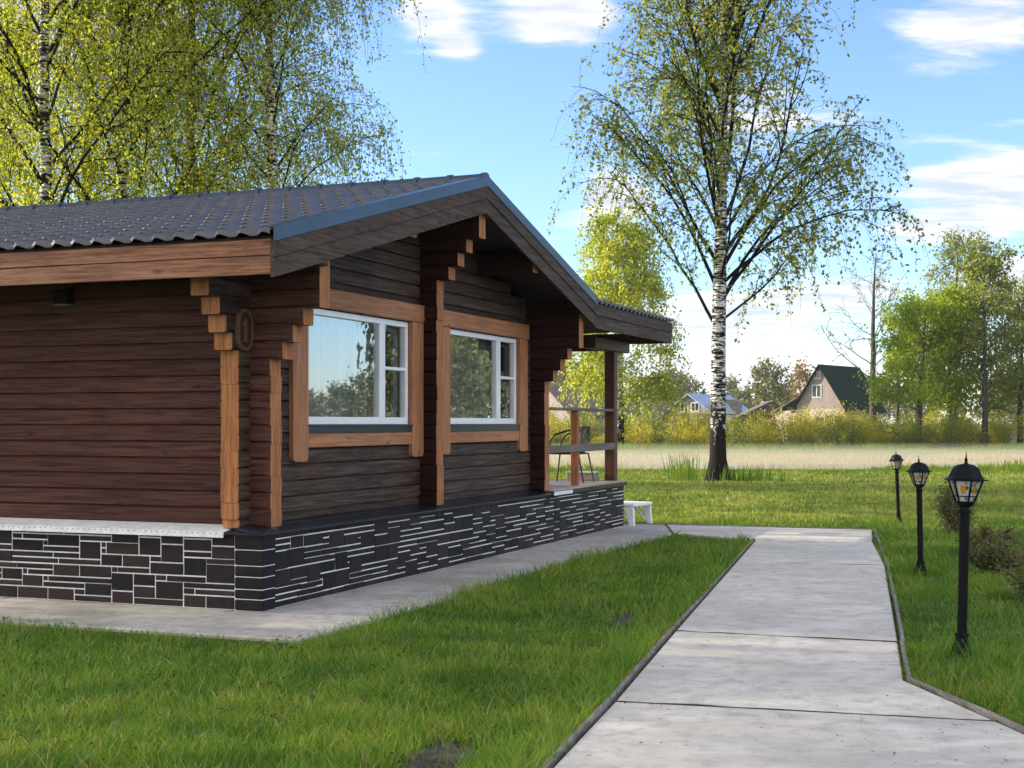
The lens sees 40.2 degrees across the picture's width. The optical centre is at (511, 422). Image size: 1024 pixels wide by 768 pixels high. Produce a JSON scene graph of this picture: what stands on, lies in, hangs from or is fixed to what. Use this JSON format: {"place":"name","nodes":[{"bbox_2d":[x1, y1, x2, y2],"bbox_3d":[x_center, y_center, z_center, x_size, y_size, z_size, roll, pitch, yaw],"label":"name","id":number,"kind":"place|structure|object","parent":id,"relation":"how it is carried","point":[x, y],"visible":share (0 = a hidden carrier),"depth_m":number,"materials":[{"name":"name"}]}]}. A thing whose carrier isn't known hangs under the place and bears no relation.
{"place":"outdoors","nodes":[
{"label":"outdoors","id":0,"kind":"place"},
{"bbox_2d":[0,424,1023,767],"bbox_3d":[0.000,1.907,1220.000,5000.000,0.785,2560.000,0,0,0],"label":"ground","id":1,"kind":"structure","parent":0,"point":[648,620],"depth_m":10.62,"materials":[{"name":"plant"}]},
{"bbox_2d":[0,0,72,205],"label":"birch tree","id":2,"kind":"object","parent":1,"relation":"on","point":[18,97],"visible":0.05,"depth_m":40.95,"materials":[{"name":"green plant"}]},
{"bbox_2d":[0,0,281,207],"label":"birch tree","id":3,"kind":"object","parent":1,"relation":"on","point":[15,112],"visible":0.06,"depth_m":37.31,"materials":[{"name":"green plant"}]},
{"bbox_2d":[0,0,290,206],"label":"birch tree","id":4,"kind":"object","parent":1,"relation":"on","point":[42,179],"visible":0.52,"depth_m":28.82,"materials":[{"name":"green plant"}]},
{"bbox_2d":[0,0,390,205],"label":"birch tree","id":5,"kind":"object","parent":1,"relation":"on","point":[124,113],"visible":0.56,"depth_m":28.79,"materials":[{"name":"green plant"}]},
{"bbox_2d":[0,0,395,200],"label":"birch tree","id":6,"kind":"object","parent":1,"relation":"on","point":[201,73],"visible":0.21,"depth_m":32.01,"materials":[{"name":"green plant"}]},
{"bbox_2d":[97,0,431,196],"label":"birch tree","id":7,"kind":"object","parent":1,"relation":"on","point":[273,111],"visible":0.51,"depth_m":30.47,"materials":[{"name":"green plant"}]},
{"bbox_2d":[0,524,670,643],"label":"concrete apron","id":8,"kind":"object","parent":1,"relation":"on","point":[295,620],"visible":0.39,"depth_m":12.17,"materials":[{"name":"concrete"}]},
{"bbox_2d":[0,172,673,611],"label":"log cabin","id":9,"kind":"object","parent":8,"relation":"on","point":[370,408],"visible":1,"depth_m":13.00,"materials":[{"name":"wood"}]},
{"bbox_2d":[52,289,73,305],"bbox_3d":[-4.084,-1.152,12.775,0.170,0.156,0.150,0,0,21],"label":"wall lamp","id":10,"kind":"object","parent":9,"relation":"attached to","point":[64,297],"visible":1,"depth_m":12.71,"materials":[{"name":"black paint"}]},
{"bbox_2d":[235,309,253,350],"bbox_3d":[-2.300,-0.800,12.024,0.039,0.360,0.235,0,0,21],"label":"house number sign","id":11,"kind":"object","parent":9,"relation":"attached to","point":[244,330],"visible":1,"depth_m":12.00,"materials":[{"name":"brown wood"}]},
{"bbox_2d":[289,289,424,461],"bbox_3d":[-1.573,-0.460,14.108,0.231,1.650,2.840,0,0,21],"label":"window","id":12,"kind":"structure","parent":9,"relation":"in","point":[337,372],"depth_m":14.13,"materials":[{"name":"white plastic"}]},
{"bbox_2d":[443,310,528,453],"bbox_3d":[-0.391,-0.460,17.123,0.231,1.650,2.820,0,0,21],"label":"window","id":13,"kind":"structure","parent":9,"relation":"in","point":[471,361],"depth_m":17.22,"materials":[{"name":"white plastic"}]},
{"bbox_2d":[549,426,594,482],"bbox_3d":[0.874,0.467,21.117,0.626,0.851,0.572,0,0,21],"label":"bistro chair","id":14,"kind":"object","parent":9,"relation":"on","point":[586,435],"visible":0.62,"depth_m":21.01,"materials":[{"name":"black metal"}]},
{"bbox_2d":[623,501,652,525],"bbox_3d":[1.274,1.431,22.538,1.850,0.345,0.720,0,0,29],"label":"sun lounger","id":15,"kind":"object","parent":8,"relation":"on","point":[629,506],"visible":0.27,"depth_m":22.07,"materials":[{"name":"white plastic"}]},
{"bbox_2d":[402,738,479,767],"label":"bare soil","id":16,"kind":"structure","parent":1,"relation":"on","point":[435,755],"depth_m":6.84,"materials":[{"name":"soil"}]},
{"bbox_2d":[549,416,558,445],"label":"willow shrub","id":17,"kind":"object","parent":1,"relation":"on","point":[552,433],"visible":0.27,"depth_m":81.60,"materials":[{"name":"yellow plant"}]},
{"bbox_2d":[549,398,570,444],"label":"willow shrub","id":18,"kind":"object","parent":1,"relation":"on","point":[559,424],"visible":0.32,"depth_m":85.90,"materials":[{"name":"yellow plant"}]},
{"bbox_2d":[549,355,594,386],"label":"tree","id":19,"kind":"object","parent":1,"relation":"on","point":[562,379],"visible":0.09,"depth_m":188.81,"materials":[{"name":"green plant"}]},
{"bbox_2d":[560,406,604,443],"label":"willow shrub","id":20,"kind":"object","parent":1,"relation":"on","point":[581,423],"visible":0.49,"depth_m":83.12,"materials":[{"name":"green plant"}]},
{"bbox_2d":[579,414,604,443],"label":"willow shrub","id":21,"kind":"object","parent":1,"relation":"on","point":[593,422],"visible":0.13,"depth_m":85.79,"materials":[{"name":"green plant"}]},
{"bbox_2d":[601,413,640,442],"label":"willow shrub","id":22,"kind":"object","parent":1,"relation":"on","point":[625,434],"visible":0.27,"depth_m":86.42,"materials":[{"name":"green plant"}]},
{"bbox_2d":[553,200,691,444],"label":"birch tree","id":23,"kind":"object","parent":1,"relation":"on","point":[605,275],"visible":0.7,"depth_m":85.21,"materials":[{"name":"green plant"}]},
{"bbox_2d":[608,613,636,624],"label":"bare soil","id":24,"kind":"structure","parent":1,"relation":"on","point":[628,616],"depth_m":11.61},
{"bbox_2d":[624,372,657,422],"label":"tree","id":25,"kind":"object","parent":1,"relation":"on","point":[634,407],"visible":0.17,"depth_m":204.19,"materials":[{"name":"green plant"}]},
{"bbox_2d":[619,416,663,445],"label":"willow shrub","id":26,"kind":"object","parent":1,"relation":"on","point":[643,441],"visible":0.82,"depth_m":81.66,"materials":[{"name":"yellow plant"}]},
{"bbox_2d":[540,539,753,767],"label":"path edging","id":27,"kind":"object","parent":1,"relation":"on","point":[600,711],"visible":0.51,"depth_m":8.49,"materials":[{"name":"concrete"}]},
{"bbox_2d":[631,409,673,442],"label":"willow shrub","id":28,"kind":"object","parent":1,"relation":"on","point":[657,420],"visible":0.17,"depth_m":91.57,"materials":[{"name":"green plant"}]},
{"bbox_2d":[637,415,672,444],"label":"willow shrub","id":29,"kind":"object","parent":1,"relation":"on","point":[658,440],"visible":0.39,"depth_m":87.18,"materials":[{"name":"green plant"}]},
{"bbox_2d":[651,362,692,399],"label":"tree","id":30,"kind":"object","parent":1,"relation":"on","point":[679,377],"visible":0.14,"depth_m":214.09,"materials":[{"name":"green plant"}]},
{"bbox_2d":[662,423,694,446],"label":"willow shrub","id":31,"kind":"object","parent":1,"relation":"on","point":[676,438],"visible":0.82,"depth_m":81.98,"materials":[{"name":"green plant"}]},
{"bbox_2d":[660,452,710,481],"bbox_3d":[4.887,1.191,39.105,1.216,0.888,1.043,0,0,-35],"label":"grass clump","id":32,"kind":"object","parent":1,"relation":"on","point":[689,474],"visible":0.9,"depth_m":39.04,"materials":[{"name":"plant"}]},
{"bbox_2d":[664,404,708,443],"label":"willow shrub","id":33,"kind":"object","parent":1,"relation":"on","point":[680,420],"visible":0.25,"depth_m":91.22,"materials":[{"name":"green plant"}]},
{"bbox_2d":[669,410,708,445],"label":"willow shrub","id":34,"kind":"object","parent":1,"relation":"on","point":[689,426],"visible":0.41,"depth_m":86.50,"materials":[{"name":"green plant"}]},
{"bbox_2d":[638,400,741,436],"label":"hay shed","id":35,"kind":"structure","parent":1,"relation":"on","point":[737,404],"depth_m":164.48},
{"bbox_2d":[677,374,709,393],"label":"tree","id":36,"kind":"object","parent":1,"relation":"on","point":[695,386],"visible":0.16,"depth_m":239.66,"materials":[{"name":"green plant"}]},
{"bbox_2d":[688,422,709,446],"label":"willow shrub","id":37,"kind":"object","parent":1,"relation":"on","point":[702,438],"visible":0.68,"depth_m":82.25,"materials":[{"name":"green plant"}]},
{"bbox_2d":[656,394,747,436],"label":"country house","id":38,"kind":"structure","parent":1,"relation":"on","point":[698,401],"depth_m":160.31,"materials":[{"name":"blue metal"}]},
{"bbox_2d":[693,402,745,443],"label":"willow shrub","id":39,"kind":"object","parent":1,"relation":"on","point":[733,420],"visible":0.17,"depth_m":85.94,"materials":[{"name":"green plant"}]},
{"bbox_2d":[726,373,744,399],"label":"tree","id":40,"kind":"object","parent":1,"relation":"on","point":[730,382],"visible":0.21,"depth_m":238.83,"materials":[{"name":"green plant"}]},
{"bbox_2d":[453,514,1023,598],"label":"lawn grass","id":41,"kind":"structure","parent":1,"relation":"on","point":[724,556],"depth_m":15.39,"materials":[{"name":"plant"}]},
{"bbox_2d":[547,0,931,481],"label":"birch tree","id":42,"kind":"object","parent":1,"relation":"on","point":[722,88],"visible":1,"depth_m":39.09,"materials":[{"name":"green plant"}]},
{"bbox_2d":[730,384,755,406],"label":"tree","id":43,"kind":"object","parent":1,"relation":"on","point":[737,395],"visible":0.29,"depth_m":224.42,"materials":[{"name":"green plant"}]},
{"bbox_2d":[726,416,760,447],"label":"willow shrub","id":44,"kind":"object","parent":1,"relation":"on","point":[733,431],"visible":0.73,"depth_m":80.79,"materials":[{"name":"green plant"}]},
{"bbox_2d":[704,464,784,481],"bbox_3d":[6.467,1.386,39.058,2.292,0.499,1.228,0,0,0],"label":"grass clump","id":45,"kind":"object","parent":1,"relation":"on","point":[750,475],"visible":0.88,"depth_m":39.05,"materials":[{"name":"plant"}]},
{"bbox_2d":[726,400,780,436],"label":"timber shed","id":46,"kind":"structure","parent":1,"relation":"on","point":[766,406],"depth_m":150.06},
{"bbox_2d":[737,414,780,445],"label":"willow shrub","id":47,"kind":"object","parent":1,"relation":"on","point":[761,440],"visible":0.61,"depth_m":81.92,"materials":[{"name":"green plant"}]},
{"bbox_2d":[732,409,786,442],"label":"willow shrub","id":48,"kind":"object","parent":1,"relation":"on","point":[754,420],"visible":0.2,"depth_m":86.52,"materials":[{"name":"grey plant"}]},
{"bbox_2d":[666,523,872,531],"bbox_3d":[3.923,1.668,21.547,3.178,0.165,0.028,0,0,21],"label":"path edging","id":49,"kind":"object","parent":1,"relation":"on","point":[760,526],"visible":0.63,"depth_m":21.59,"materials":[{"name":"concrete"}]},
{"bbox_2d":[754,421,784,444],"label":"willow shrub","id":50,"kind":"object","parent":1,"relation":"on","point":[776,434],"visible":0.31,"depth_m":83.64,"materials":[{"name":"green plant"}]},
{"bbox_2d":[742,356,799,408],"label":"tree","id":51,"kind":"object","parent":1,"relation":"on","point":[761,387],"visible":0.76,"depth_m":184.25,"materials":[{"name":"green plant"}]},
{"bbox_2d":[549,450,1023,469],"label":"dry straw","id":52,"kind":"object","parent":1,"relation":"on","point":[1008,457],"visible":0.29,"depth_m":62.15,"materials":[{"name":"plant"}]},
{"bbox_2d":[550,440,1023,451],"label":"bank grass","id":53,"kind":"structure","parent":1,"relation":"on","point":[826,446],"depth_m":77.01,"materials":[{"name":"plant"}]},
{"bbox_2d":[765,399,813,444],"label":"willow shrub","id":54,"kind":"object","parent":1,"relation":"on","point":[788,424],"visible":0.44,"depth_m":86.75,"materials":[{"name":"green plant"}]},
{"bbox_2d":[784,352,815,400],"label":"tree","id":55,"kind":"object","parent":1,"relation":"on","point":[804,375],"visible":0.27,"depth_m":189.47,"materials":[{"name":"grey plant"}]},
{"bbox_2d":[781,412,819,446],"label":"willow shrub","id":56,"kind":"object","parent":1,"relation":"on","point":[808,433],"visible":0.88,"depth_m":83.16,"materials":[{"name":"green plant"}]},
{"bbox_2d":[780,401,826,443],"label":"willow shrub","id":57,"kind":"object","parent":1,"relation":"on","point":[806,417],"visible":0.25,"depth_m":91.53,"materials":[{"name":"green plant"}]},
{"bbox_2d":[812,412,841,444],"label":"willow shrub","id":58,"kind":"object","parent":1,"relation":"on","point":[824,440],"visible":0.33,"depth_m":85.59,"materials":[{"name":"green plant"}]},
{"bbox_2d":[772,364,886,438],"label":"frame house","id":59,"kind":"structure","parent":1,"relation":"on","point":[828,387],"depth_m":140.78,"materials":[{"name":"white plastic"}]},
{"bbox_2d":[812,385,821,397],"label":"window","id":60,"kind":"structure","parent":59,"relation":"in","point":[816,389],"depth_m":140.17,"materials":[{"name":"white plastic"}]},
{"bbox_2d":[815,406,863,443],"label":"willow shrub","id":61,"kind":"object","parent":1,"relation":"on","point":[829,417],"visible":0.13,"depth_m":91.57,"materials":[{"name":"green plant"}]},
{"bbox_2d":[815,414,866,446],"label":"willow shrub","id":62,"kind":"object","parent":1,"relation":"on","point":[844,431],"visible":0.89,"depth_m":81.51,"materials":[{"name":"green plant"}]},
{"bbox_2d":[828,402,878,445],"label":"willow shrub","id":63,"kind":"object","parent":1,"relation":"on","point":[862,437],"visible":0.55,"depth_m":82.07,"materials":[{"name":"green plant"}]},
{"bbox_2d":[833,400,879,442],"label":"willow shrub","id":64,"kind":"object","parent":1,"relation":"on","point":[843,413],"visible":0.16,"depth_m":85.56,"materials":[{"name":"green plant"}]},
{"bbox_2d":[816,236,906,443],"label":"bare tree","id":65,"kind":"object","parent":1,"relation":"on","point":[873,363],"visible":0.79,"depth_m":87.91,"materials":[{"name":"grey plant"}]},
{"bbox_2d":[864,422,894,445],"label":"willow shrub","id":66,"kind":"object","parent":1,"relation":"on","point":[873,441],"visible":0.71,"depth_m":83.49,"materials":[{"name":"green plant"}]},
{"bbox_2d":[876,369,894,421],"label":"tree","id":67,"kind":"object","parent":1,"relation":"on","point":[887,409],"visible":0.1,"depth_m":233.79,"materials":[{"name":"green plant"}]},
{"bbox_2d":[862,414,912,445],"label":"willow shrub","id":68,"kind":"object","parent":1,"relation":"on","point":[882,425],"visible":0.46,"depth_m":85.49,"materials":[{"name":"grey plant"}]},
{"bbox_2d":[888,453,903,525],"bbox_3d":[6.159,1.034,22.374,0.247,1.205,0.247,-5,3,-40],"label":"garden lamp","id":69,"kind":"object","parent":1,"relation":"on","point":[896,460],"visible":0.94,"depth_m":22.35,"materials":[{"name":"metal"}]},
{"bbox_2d":[870,282,928,441],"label":"leafy tree","id":70,"kind":"object","parent":1,"relation":"on","point":[897,414],"visible":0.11,"depth_m":92.89,"materials":[{"name":"green plant"}]},
{"bbox_2d":[886,378,923,420],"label":"tree","id":71,"kind":"object","parent":1,"relation":"on","point":[904,410],"visible":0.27,"depth_m":209.33,"materials":[{"name":"green plant"}]},
{"bbox_2d":[889,409,934,444],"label":"willow shrub","id":72,"kind":"object","parent":1,"relation":"on","point":[903,417],"visible":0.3,"depth_m":86.49,"materials":[{"name":"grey plant"}]},
{"bbox_2d":[897,413,938,447],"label":"willow shrub","id":73,"kind":"object","parent":1,"relation":"on","point":[913,437],"visible":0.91,"depth_m":82.13,"materials":[{"name":"green plant"}]},
{"bbox_2d":[906,456,931,575],"bbox_3d":[4.347,0.989,14.925,0.265,1.292,0.265,-1,0,-20],"label":"garden lamp","id":74,"kind":"object","parent":1,"relation":"on","point":[917,468],"visible":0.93,"depth_m":14.90,"materials":[{"name":"metal"}]},
{"bbox_2d":[853,278,991,443],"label":"leafy tree","id":75,"kind":"object","parent":1,"relation":"on","point":[905,343],"visible":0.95,"depth_m":83.01,"materials":[{"name":"green plant"}]},
{"bbox_2d":[907,408,941,444],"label":"willow shrub","id":76,"kind":"object","parent":1,"relation":"on","point":[929,415],"visible":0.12,"depth_m":90.97,"materials":[{"name":"green plant"}]},
{"bbox_2d":[915,385,944,423],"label":"tree","id":77,"kind":"object","parent":1,"relation":"on","point":[925,409],"visible":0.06,"depth_m":224.06,"materials":[{"name":"green plant"}]},
{"bbox_2d":[922,414,946,445],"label":"willow shrub","id":78,"kind":"object","parent":1,"relation":"on","point":[935,425],"visible":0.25,"depth_m":86.40,"materials":[{"name":"green plant"}]},
{"bbox_2d":[874,529,1023,733],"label":"path edging","id":79,"kind":"object","parent":1,"relation":"on","point":[986,713],"visible":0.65,"depth_m":8.31,"materials":[{"name":"concrete"}]},
{"bbox_2d":[926,409,978,447],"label":"willow shrub","id":80,"kind":"object","parent":1,"relation":"on","point":[948,436],"visible":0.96,"depth_m":81.67,"materials":[{"name":"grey plant"}]},
{"bbox_2d":[925,474,983,534],"bbox_3d":[6.544,1.223,20.614,0.811,0.955,0.824,0,0,0],"label":"juniper shrub","id":81,"kind":"object","parent":1,"relation":"on","point":[949,508],"visible":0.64,"depth_m":20.56,"materials":[{"name":"green plant"}]},
{"bbox_2d":[931,404,978,434],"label":"willow shrub","id":82,"kind":"object","parent":1,"relation":"on","point":[945,417],"visible":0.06,"depth_m":92.66,"materials":[{"name":"green plant"}]},
{"bbox_2d":[900,286,1013,445],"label":"leafy tree","id":83,"kind":"object","parent":1,"relation":"on","point":[966,393],"visible":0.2,"depth_m":85.39,"materials":[{"name":"green plant"}]},
{"bbox_2d":[919,223,996,423],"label":"leafy tree","id":84,"kind":"object","parent":1,"relation":"on","point":[948,249],"visible":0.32,"depth_m":89.43,"materials":[{"name":"green plant"}]},
{"bbox_2d":[936,404,987,447],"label":"willow shrub","id":85,"kind":"object","parent":1,"relation":"on","point":[966,438],"visible":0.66,"depth_m":82.28,"materials":[{"name":"green plant"}]},
{"bbox_2d":[944,452,987,661],"bbox_3d":[3.119,0.916,9.666,0.290,1.438,0.289,2,0,-17],"label":"garden lamp","id":86,"kind":"object","parent":1,"relation":"on","point":[959,477],"visible":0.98,"depth_m":9.63,"materials":[{"name":"metal"}]},
{"bbox_2d":[922,230,1023,446],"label":"leafy tree","id":87,"kind":"object","parent":1,"relation":"on","point":[985,265],"visible":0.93,"depth_m":82.52,"materials":[{"name":"green plant"}]},
{"bbox_2d":[956,420,993,445],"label":"willow shrub","id":88,"kind":"object","parent":1,"relation":"on","point":[970,436],"visible":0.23,"depth_m":86.03,"materials":[{"name":"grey plant"}]},
{"bbox_2d":[969,376,1002,424],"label":"tree","id":89,"kind":"object","parent":1,"relation":"on","point":[979,416],"visible":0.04,"depth_m":229.98,"materials":[{"name":"green plant"}]},
{"bbox_2d":[954,523,1023,551],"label":"juniper shrub","id":90,"kind":"object","parent":1,"relation":"on","point":[985,533],"visible":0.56,"depth_m":17.31,"materials":[{"name":"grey plant"}]},
{"bbox_2d":[957,534,1023,573],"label":"juniper shrub","id":91,"kind":"object","parent":1,"relation":"on","point":[983,559],"visible":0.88,"depth_m":15.15,"materials":[{"name":"green plant"}]},
{"bbox_2d":[972,423,1008,444],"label":"willow shrub","id":92,"kind":"object","parent":1,"relation":"on","point":[990,441],"visible":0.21,"depth_m":86.16,"materials":[{"name":"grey plant"}]},
{"bbox_2d":[972,412,1015,443],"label":"willow shrub","id":93,"kind":"object","parent":1,"relation":"on","point":[990,422],"visible":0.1,"depth_m":92.48,"materials":[{"name":"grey plant"}]},
{"bbox_2d":[973,271,1023,443],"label":"leafy tree","id":94,"kind":"object","parent":1,"relation":"on","point":[1019,395],"visible":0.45,"depth_m":85.58,"materials":[{"name":"green plant"}]},
{"bbox_2d":[988,407,1020,445],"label":"willow shrub","id":95,"kind":"object","parent":1,"relation":"on","point":[1001,429],"visible":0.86,"depth_m":83.20,"materials":[{"name":"green plant"}]},
{"bbox_2d":[988,369,1023,422],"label":"tree","id":96,"kind":"object","parent":1,"relation":"on","point":[1011,417],"visible":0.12,"depth_m":199.20,"materials":[{"name":"green plant"}]},
{"bbox_2d":[990,547,1023,597],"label":"juniper shrub","id":97,"kind":"object","parent":1,"relation":"on","point":[1019,580],"visible":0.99,"depth_m":12.76,"materials":[{"name":"green plant"}]},
{"bbox_2d":[1006,410,1023,443],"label":"willow shrub","id":98,"kind":"object","parent":1,"relation":"on","point":[1022,431],"visible":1,"depth_m":82.31,"materials":[{"name":"green plant"}]},
{"bbox_2d":[0,0,1023,423],"label":"sky","id":99,"kind":"structure","parent":0,"point":[497,80],"materials":[{"name":"blue"}]},
{"bbox_2d":[566,471,599,480],"bbox_3d":[1.102,0.820,21.780,0.470,0.140,0.290,0,0,21],"label":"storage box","id":100,"kind":"object","parent":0,"point":[587,475],"visible":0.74,"depth_m":21.65,"materials":[{"name":"plastic"}]},
{"bbox_2d":[548,386,635,437],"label":"village house","id":101,"kind":"structure","parent":0,"point":[554,392],"depth_m":149.75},
{"bbox_2d":[549,455,1022,470],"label":"pond","id":102,"kind":"structure","parent":0,"point":[766,465],"depth_m":58.77,"materials":[{"name":"yellow liquid"}]},
{"bbox_2d":[549,459,1023,472],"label":"bank grass","id":103,"kind":"structure","parent":0,"point":[1017,467],"depth_m":46.97,"materials":[{"name":"plant"}]},
{"bbox_2d":[550,468,1023,522],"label":"meadow grass","id":104,"kind":"structure","parent":0,"point":[991,506],"depth_m":30.18,"materials":[{"name":"plant"}]},
{"bbox_2d":[554,525,1023,767],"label":"path","id":105,"kind":"structure","parent":0,"point":[816,596],"depth_m":8.44,"materials":[{"name":"concrete"}]},
{"bbox_2d":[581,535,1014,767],"bbox_3d":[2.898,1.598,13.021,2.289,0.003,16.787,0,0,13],"label":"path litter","id":106,"kind":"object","parent":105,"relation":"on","point":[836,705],"visible":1,"depth_m":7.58,"materials":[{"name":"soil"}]},
{"bbox_2d":[612,540,997,722],"bbox_3d":[2.332,1.647,11.978,3.238,0.106,14.733,0,0,8],"label":"path joint","id":107,"kind":"object","parent":105,"relation":"on","point":[685,704],"visible":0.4,"depth_m":7.94,"materials":[{"name":"concrete"}]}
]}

